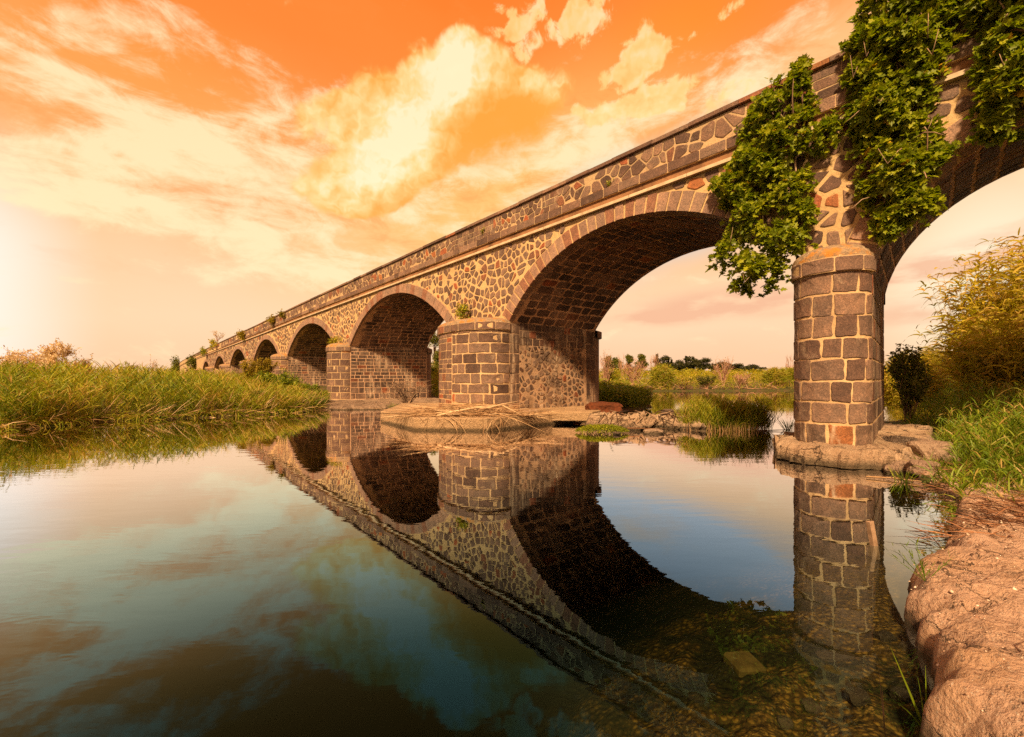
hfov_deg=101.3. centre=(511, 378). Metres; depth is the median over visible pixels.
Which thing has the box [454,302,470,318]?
wall shrub
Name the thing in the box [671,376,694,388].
straw bush
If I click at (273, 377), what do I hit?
green shrub
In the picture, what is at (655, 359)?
bare bush
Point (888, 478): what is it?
cane stalk
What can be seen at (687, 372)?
cane field
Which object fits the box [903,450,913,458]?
boulder
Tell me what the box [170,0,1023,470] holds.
stone bridge
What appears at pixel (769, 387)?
dead branches
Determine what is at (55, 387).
reed bed
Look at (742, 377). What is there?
bare bush
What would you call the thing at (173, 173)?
sky
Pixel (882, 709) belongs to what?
dry weed
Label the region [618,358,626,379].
bare bush
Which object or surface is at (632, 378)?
bare bush
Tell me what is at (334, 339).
wall shrub
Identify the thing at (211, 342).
wall shrub
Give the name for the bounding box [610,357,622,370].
leafy tree
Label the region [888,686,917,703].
submerged stone
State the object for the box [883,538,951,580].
grass tuft
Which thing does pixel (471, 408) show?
driftwood branch
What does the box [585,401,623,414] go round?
earth heap
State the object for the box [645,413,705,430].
stone sill
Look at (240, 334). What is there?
wall shrub
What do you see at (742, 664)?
sunken block
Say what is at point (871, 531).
wooden stake
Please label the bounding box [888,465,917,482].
grass tuft
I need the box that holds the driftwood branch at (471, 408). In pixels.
[437,401,516,416]
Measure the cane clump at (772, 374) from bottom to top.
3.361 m
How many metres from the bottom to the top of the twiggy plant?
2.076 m
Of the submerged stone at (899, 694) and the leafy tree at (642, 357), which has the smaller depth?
the submerged stone at (899, 694)
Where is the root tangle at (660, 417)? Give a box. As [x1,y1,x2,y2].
[591,410,690,425]
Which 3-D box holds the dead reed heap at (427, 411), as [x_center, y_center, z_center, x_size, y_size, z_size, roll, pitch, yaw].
[-1.099,1.320,14.248,7.603,1.317,3.405,0,0,0]
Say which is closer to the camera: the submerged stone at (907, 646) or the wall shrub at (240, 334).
the submerged stone at (907, 646)
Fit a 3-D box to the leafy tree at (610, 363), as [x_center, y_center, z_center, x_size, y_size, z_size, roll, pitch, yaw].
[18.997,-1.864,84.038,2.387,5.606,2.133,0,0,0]
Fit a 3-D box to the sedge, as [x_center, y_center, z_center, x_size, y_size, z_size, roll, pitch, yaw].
[8.741,1.417,8.167,4.974,0.506,1.442,0,0,-40]
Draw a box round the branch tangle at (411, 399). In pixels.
[375,377,433,402]
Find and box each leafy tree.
[428,332,438,365]
[431,349,438,378]
[601,355,612,371]
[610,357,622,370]
[625,354,633,371]
[633,354,648,379]
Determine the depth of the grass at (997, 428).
7.17 m
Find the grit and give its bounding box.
[908,472,1023,723]
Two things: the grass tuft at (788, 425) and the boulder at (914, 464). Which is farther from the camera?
the grass tuft at (788, 425)
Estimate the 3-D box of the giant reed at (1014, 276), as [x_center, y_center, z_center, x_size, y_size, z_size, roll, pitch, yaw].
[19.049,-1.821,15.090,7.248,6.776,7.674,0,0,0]
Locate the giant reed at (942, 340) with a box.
[918,298,984,398]
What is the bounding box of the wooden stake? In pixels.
[866,521,879,559]
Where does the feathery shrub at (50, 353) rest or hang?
on the ground at (496, 625)
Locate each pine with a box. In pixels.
[652,355,671,367]
[673,359,683,371]
[676,362,694,375]
[682,356,701,380]
[693,357,713,375]
[709,362,732,379]
[730,363,748,380]
[740,364,760,380]
[750,365,765,380]
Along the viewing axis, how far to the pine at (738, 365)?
148.72 m
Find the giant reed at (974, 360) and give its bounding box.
[908,302,1023,414]
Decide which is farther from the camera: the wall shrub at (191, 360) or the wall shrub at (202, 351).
the wall shrub at (191, 360)
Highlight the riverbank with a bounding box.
[902,468,1023,736]
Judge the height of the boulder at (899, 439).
0.634 m
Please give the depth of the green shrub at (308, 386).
24.86 m
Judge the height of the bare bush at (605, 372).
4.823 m
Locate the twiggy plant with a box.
[209,330,224,340]
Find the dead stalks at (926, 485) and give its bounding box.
[889,458,1017,501]
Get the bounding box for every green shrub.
[248,368,305,394]
[294,381,322,394]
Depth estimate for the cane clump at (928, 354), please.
59.20 m
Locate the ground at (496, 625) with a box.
[0,379,1008,736]
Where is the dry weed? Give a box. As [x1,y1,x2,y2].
[878,668,885,736]
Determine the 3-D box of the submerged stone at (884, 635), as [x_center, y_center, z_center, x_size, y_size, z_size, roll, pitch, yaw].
[2.533,1.760,2.848,0.118,0.072,0.104,0,0,0]
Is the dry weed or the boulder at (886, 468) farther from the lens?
the boulder at (886, 468)
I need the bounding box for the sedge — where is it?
[897,438,1004,474]
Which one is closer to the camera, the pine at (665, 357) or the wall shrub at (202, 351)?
the wall shrub at (202, 351)
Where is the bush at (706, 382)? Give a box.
[695,374,719,388]
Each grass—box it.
[431,372,794,405]
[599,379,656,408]
[890,647,926,727]
[895,374,1023,511]
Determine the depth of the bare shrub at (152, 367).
23.98 m
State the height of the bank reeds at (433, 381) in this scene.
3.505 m
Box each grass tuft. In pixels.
[774,415,793,429]
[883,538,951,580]
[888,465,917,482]
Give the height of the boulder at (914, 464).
0.266 m
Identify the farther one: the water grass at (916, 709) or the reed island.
the reed island
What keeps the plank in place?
on the stone bridge
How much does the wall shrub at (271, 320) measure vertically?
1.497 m
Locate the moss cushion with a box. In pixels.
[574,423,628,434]
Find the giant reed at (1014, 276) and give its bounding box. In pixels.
[912,228,1023,397]
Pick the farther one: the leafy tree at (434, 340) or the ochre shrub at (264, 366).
the leafy tree at (434, 340)
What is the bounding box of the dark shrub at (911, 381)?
[884,339,941,423]
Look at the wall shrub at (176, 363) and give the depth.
150.36 m
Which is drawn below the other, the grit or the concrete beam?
the grit
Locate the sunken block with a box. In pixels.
[724,651,766,677]
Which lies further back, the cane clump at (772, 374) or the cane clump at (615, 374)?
the cane clump at (772, 374)
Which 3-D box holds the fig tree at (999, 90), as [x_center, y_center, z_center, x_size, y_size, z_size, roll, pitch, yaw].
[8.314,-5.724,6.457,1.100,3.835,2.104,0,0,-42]
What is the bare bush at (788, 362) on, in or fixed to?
on the ground at (496, 625)
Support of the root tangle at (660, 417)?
on the stone sill at (627, 424)
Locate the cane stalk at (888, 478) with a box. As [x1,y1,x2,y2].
[866,476,921,481]
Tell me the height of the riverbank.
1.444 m
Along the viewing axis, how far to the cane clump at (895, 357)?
58.13 m
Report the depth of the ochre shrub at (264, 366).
28.49 m
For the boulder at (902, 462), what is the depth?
7.42 m
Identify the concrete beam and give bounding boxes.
[543,410,600,420]
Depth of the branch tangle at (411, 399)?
23.82 m
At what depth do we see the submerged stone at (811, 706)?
2.33 m
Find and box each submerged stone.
[776,715,793,729]
[800,697,821,714]
[815,650,854,662]
[843,687,871,706]
[873,630,897,641]
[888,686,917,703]
[898,641,914,654]
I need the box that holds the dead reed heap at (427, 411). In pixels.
[365,398,582,431]
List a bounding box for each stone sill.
[585,411,647,430]
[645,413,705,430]
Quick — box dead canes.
[0,387,335,429]
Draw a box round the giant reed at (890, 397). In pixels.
[884,358,951,412]
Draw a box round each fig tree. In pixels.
[705,53,843,299]
[836,0,969,247]
[955,0,1023,147]
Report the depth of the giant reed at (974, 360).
13.77 m
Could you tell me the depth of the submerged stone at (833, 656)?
2.70 m
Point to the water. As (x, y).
(75, 499)
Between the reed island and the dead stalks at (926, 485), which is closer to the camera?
the dead stalks at (926, 485)
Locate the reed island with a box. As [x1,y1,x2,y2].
[673,389,783,431]
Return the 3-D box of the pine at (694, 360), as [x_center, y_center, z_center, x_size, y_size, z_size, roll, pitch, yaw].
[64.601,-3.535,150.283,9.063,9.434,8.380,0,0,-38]
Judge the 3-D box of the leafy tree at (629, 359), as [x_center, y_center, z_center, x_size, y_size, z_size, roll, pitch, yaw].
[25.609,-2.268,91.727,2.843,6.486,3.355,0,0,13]
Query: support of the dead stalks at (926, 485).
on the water
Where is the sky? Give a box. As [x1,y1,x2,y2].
[0,0,1023,378]
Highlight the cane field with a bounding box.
[599,367,792,382]
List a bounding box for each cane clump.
[601,368,622,385]
[645,362,677,389]
[759,365,791,387]
[782,366,794,386]
[884,349,927,374]
[916,344,952,372]
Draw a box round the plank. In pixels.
[520,409,537,411]
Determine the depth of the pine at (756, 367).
149.67 m
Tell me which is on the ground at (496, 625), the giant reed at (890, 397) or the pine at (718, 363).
the pine at (718, 363)
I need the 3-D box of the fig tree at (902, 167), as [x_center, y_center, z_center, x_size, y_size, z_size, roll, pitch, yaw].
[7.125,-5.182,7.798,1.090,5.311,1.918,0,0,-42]
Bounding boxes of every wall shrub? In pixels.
[168,355,179,372]
[183,352,196,371]
[198,346,206,356]
[208,338,217,350]
[234,329,244,340]
[266,314,274,327]
[276,309,285,318]
[327,336,341,343]
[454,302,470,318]
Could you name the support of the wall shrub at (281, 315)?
attached to the stone bridge
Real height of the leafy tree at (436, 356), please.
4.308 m
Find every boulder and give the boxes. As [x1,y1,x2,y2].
[643,428,663,433]
[660,409,679,414]
[882,435,919,442]
[883,464,901,474]
[890,459,910,472]
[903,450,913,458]
[905,459,940,475]
[906,438,960,465]
[919,435,933,439]
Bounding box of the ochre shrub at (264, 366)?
[238,357,280,379]
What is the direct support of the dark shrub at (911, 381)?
on the ground at (496, 625)
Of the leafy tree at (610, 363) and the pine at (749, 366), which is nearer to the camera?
the leafy tree at (610, 363)
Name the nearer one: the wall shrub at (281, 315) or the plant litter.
the plant litter
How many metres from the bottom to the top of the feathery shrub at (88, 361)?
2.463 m
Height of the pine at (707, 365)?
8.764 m
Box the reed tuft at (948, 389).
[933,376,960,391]
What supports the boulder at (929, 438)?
on the ground at (496, 625)
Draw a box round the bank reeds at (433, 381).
[431,362,438,391]
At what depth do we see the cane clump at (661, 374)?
55.32 m
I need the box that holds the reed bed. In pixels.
[0,356,333,431]
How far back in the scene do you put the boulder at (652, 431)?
12.47 m
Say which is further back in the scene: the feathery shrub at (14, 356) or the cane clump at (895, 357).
the cane clump at (895, 357)
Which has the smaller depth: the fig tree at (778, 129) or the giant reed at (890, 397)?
the fig tree at (778, 129)
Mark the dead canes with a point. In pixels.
(177, 409)
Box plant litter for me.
[896,484,1023,547]
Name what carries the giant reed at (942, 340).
on the ground at (496, 625)
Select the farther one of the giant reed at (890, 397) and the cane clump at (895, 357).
the cane clump at (895, 357)
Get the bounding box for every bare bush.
[599,349,613,380]
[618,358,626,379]
[620,358,649,384]
[650,354,659,368]
[713,355,736,386]
[732,370,750,388]
[785,354,793,367]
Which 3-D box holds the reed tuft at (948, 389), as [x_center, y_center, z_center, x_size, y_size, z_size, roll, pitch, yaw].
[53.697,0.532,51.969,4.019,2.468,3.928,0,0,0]
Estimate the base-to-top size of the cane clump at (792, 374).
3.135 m
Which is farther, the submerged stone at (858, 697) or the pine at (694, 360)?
the pine at (694, 360)
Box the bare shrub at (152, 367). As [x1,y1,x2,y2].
[148,354,159,389]
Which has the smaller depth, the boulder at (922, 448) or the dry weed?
the dry weed
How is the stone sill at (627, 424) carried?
in the water
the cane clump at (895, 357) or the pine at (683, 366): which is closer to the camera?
the cane clump at (895, 357)
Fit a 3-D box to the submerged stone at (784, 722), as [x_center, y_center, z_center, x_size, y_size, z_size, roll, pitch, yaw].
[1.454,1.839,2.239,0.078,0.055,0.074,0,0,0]
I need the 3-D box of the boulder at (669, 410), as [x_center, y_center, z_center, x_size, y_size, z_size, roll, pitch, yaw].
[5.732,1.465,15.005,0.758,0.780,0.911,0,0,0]
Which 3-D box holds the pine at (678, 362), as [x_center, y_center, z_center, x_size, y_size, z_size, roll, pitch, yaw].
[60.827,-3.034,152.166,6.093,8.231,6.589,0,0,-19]
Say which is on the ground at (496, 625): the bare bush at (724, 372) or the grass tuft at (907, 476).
the bare bush at (724, 372)
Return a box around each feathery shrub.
[0,345,43,385]
[32,338,81,379]
[75,353,94,383]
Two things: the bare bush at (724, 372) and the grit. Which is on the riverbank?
the grit
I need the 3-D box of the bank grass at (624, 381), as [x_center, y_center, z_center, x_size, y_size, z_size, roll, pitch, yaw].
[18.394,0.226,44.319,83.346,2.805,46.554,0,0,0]
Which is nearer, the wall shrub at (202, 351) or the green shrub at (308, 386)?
the green shrub at (308, 386)
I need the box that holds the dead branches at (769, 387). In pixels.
[631,378,793,389]

